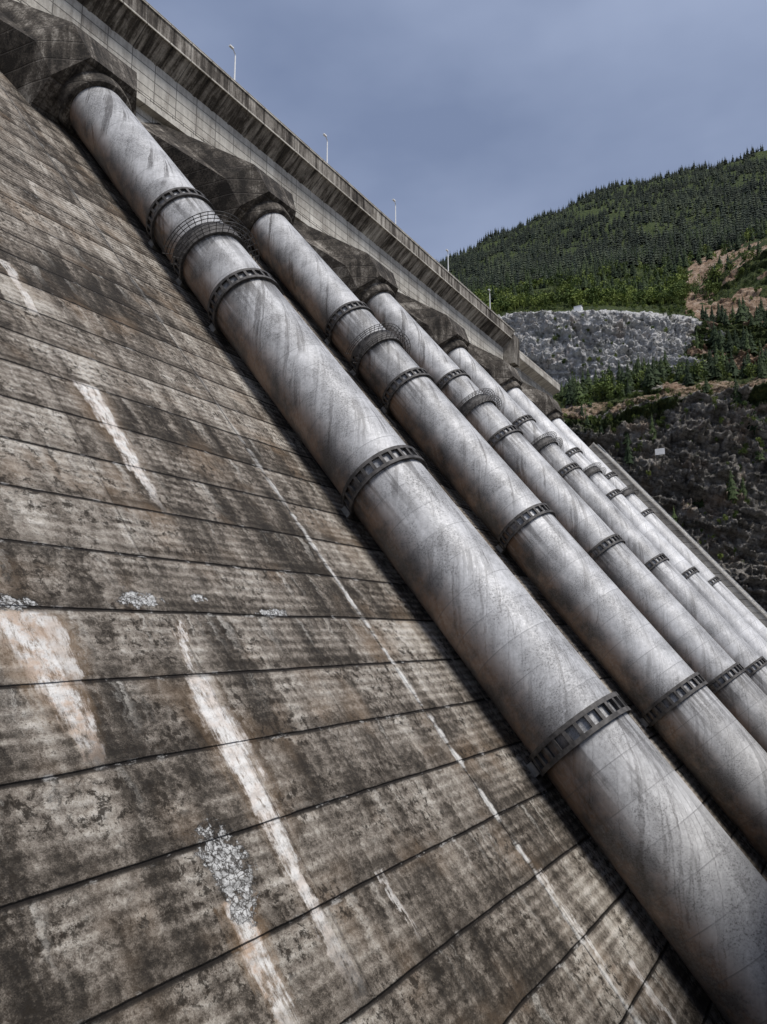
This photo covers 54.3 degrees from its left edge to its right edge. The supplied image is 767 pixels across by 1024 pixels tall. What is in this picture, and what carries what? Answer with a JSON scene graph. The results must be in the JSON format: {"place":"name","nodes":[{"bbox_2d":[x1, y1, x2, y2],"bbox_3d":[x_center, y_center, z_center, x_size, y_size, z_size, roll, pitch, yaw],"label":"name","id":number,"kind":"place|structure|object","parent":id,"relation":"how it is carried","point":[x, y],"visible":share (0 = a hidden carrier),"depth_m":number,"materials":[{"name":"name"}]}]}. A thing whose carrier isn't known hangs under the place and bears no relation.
{"place":"outdoors","nodes":[
{"label":"outdoors","id":0,"kind":"place"},
{"bbox_2d":[146,0,766,262],"label":"sky","id":1,"kind":"structure","parent":0,"point":[477,117],"materials":[{"name":"grey"}]},
{"bbox_2d":[446,150,766,611],"bbox_3d":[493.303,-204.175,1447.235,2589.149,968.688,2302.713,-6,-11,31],"label":"hillside","id":2,"kind":"structure","parent":0,"point":[684,474],"depth_m":398.41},
{"bbox_2d":[573,305,582,310],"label":"monitoring hut","id":3,"kind":"object","parent":2,"relation":"on","point":[578,307],"visible":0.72,"depth_m":507.10,"materials":[{"name":"white paint"}]},
{"bbox_2d":[436,143,766,288],"bbox_3d":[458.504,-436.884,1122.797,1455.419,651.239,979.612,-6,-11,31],"label":"distant forest","id":4,"kind":"object","parent":2,"relation":"on","point":[470,263],"visible":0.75,"depth_m":1067.44,"materials":[{"name":"green plant"}]},
{"bbox_2d":[453,214,766,502],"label":"conifer forest","id":5,"kind":"object","parent":2,"relation":"on","point":[648,380],"visible":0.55,"depth_m":466.15,"materials":[{"name":"green plant"}]},
{"bbox_2d":[471,226,766,408],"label":"broadleaf forest","id":6,"kind":"object","parent":2,"relation":"on","point":[667,292],"visible":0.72,"depth_m":591.55,"materials":[{"name":"green plant"}]},
{"bbox_2d":[493,246,766,559],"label":"green bushes","id":7,"kind":"object","parent":2,"relation":"on","point":[644,404],"visible":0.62,"depth_m":431.73,"materials":[{"name":"green plant"}]},
{"bbox_2d":[655,448,664,463],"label":"warning sign","id":8,"kind":"object","parent":2,"relation":"on","point":[659,451],"visible":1,"depth_m":356.99,"materials":[{"name":"white metal"}]},
{"label":"ground","id":9,"kind":"structure","parent":0,"visible":0},
{"bbox_2d":[0,0,766,1023],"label":"concrete dam","id":10,"kind":"structure","parent":9,"relation":"on","point":[264,754],"depth_m":50.17,"materials":[{"name":"concrete"}]},
{"bbox_2d":[229,44,235,79],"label":"street lamp","id":11,"kind":"object","parent":10,"relation":"on","point":[231,46],"visible":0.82,"depth_m":177.35,"materials":[{"name":"grey metal"}]},
{"bbox_2d":[323,133,327,162],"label":"street lamp","id":12,"kind":"object","parent":10,"relation":"on","point":[324,134],"visible":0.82,"depth_m":208.32,"materials":[{"name":"grey metal"}]},
{"bbox_2d":[597,444,766,613],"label":"service stair","id":13,"kind":"object","parent":10,"relation":"attached to","point":[688,535],"visible":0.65,"depth_m":283.98,"materials":[{"name":"metal"}]},
{"bbox_2d":[70,86,766,1023],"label":"penstock","id":14,"kind":"object","parent":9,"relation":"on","point":[690,874],"visible":0.99,"depth_m":67.28,"materials":[{"name":"paint"}]},
{"bbox_2d":[250,213,766,862],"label":"penstock","id":15,"kind":"object","parent":9,"relation":"on","point":[702,731],"visible":0.99,"depth_m":106.97,"materials":[{"name":"paint"}]},
{"bbox_2d":[366,292,766,752],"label":"penstock","id":16,"kind":"object","parent":9,"relation":"on","point":[737,692],"visible":0.66,"depth_m":144.72,"materials":[{"name":"paint"}]},
{"bbox_2d":[448,347,766,694],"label":"penstock","id":17,"kind":"object","parent":9,"relation":"on","point":[708,617],"visible":0.55,"depth_m":182.91,"materials":[{"name":"paint"}]},
{"bbox_2d":[507,388,766,659],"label":"penstock","id":18,"kind":"object","parent":9,"relation":"on","point":[718,603],"visible":0.35,"depth_m":221.03,"materials":[{"name":"paint"}]},
{"bbox_2d":[551,418,766,641],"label":"penstock","id":19,"kind":"object","parent":9,"relation":"on","point":[705,572],"visible":0.43,"depth_m":258.78,"materials":[{"name":"paint"}]}
]}

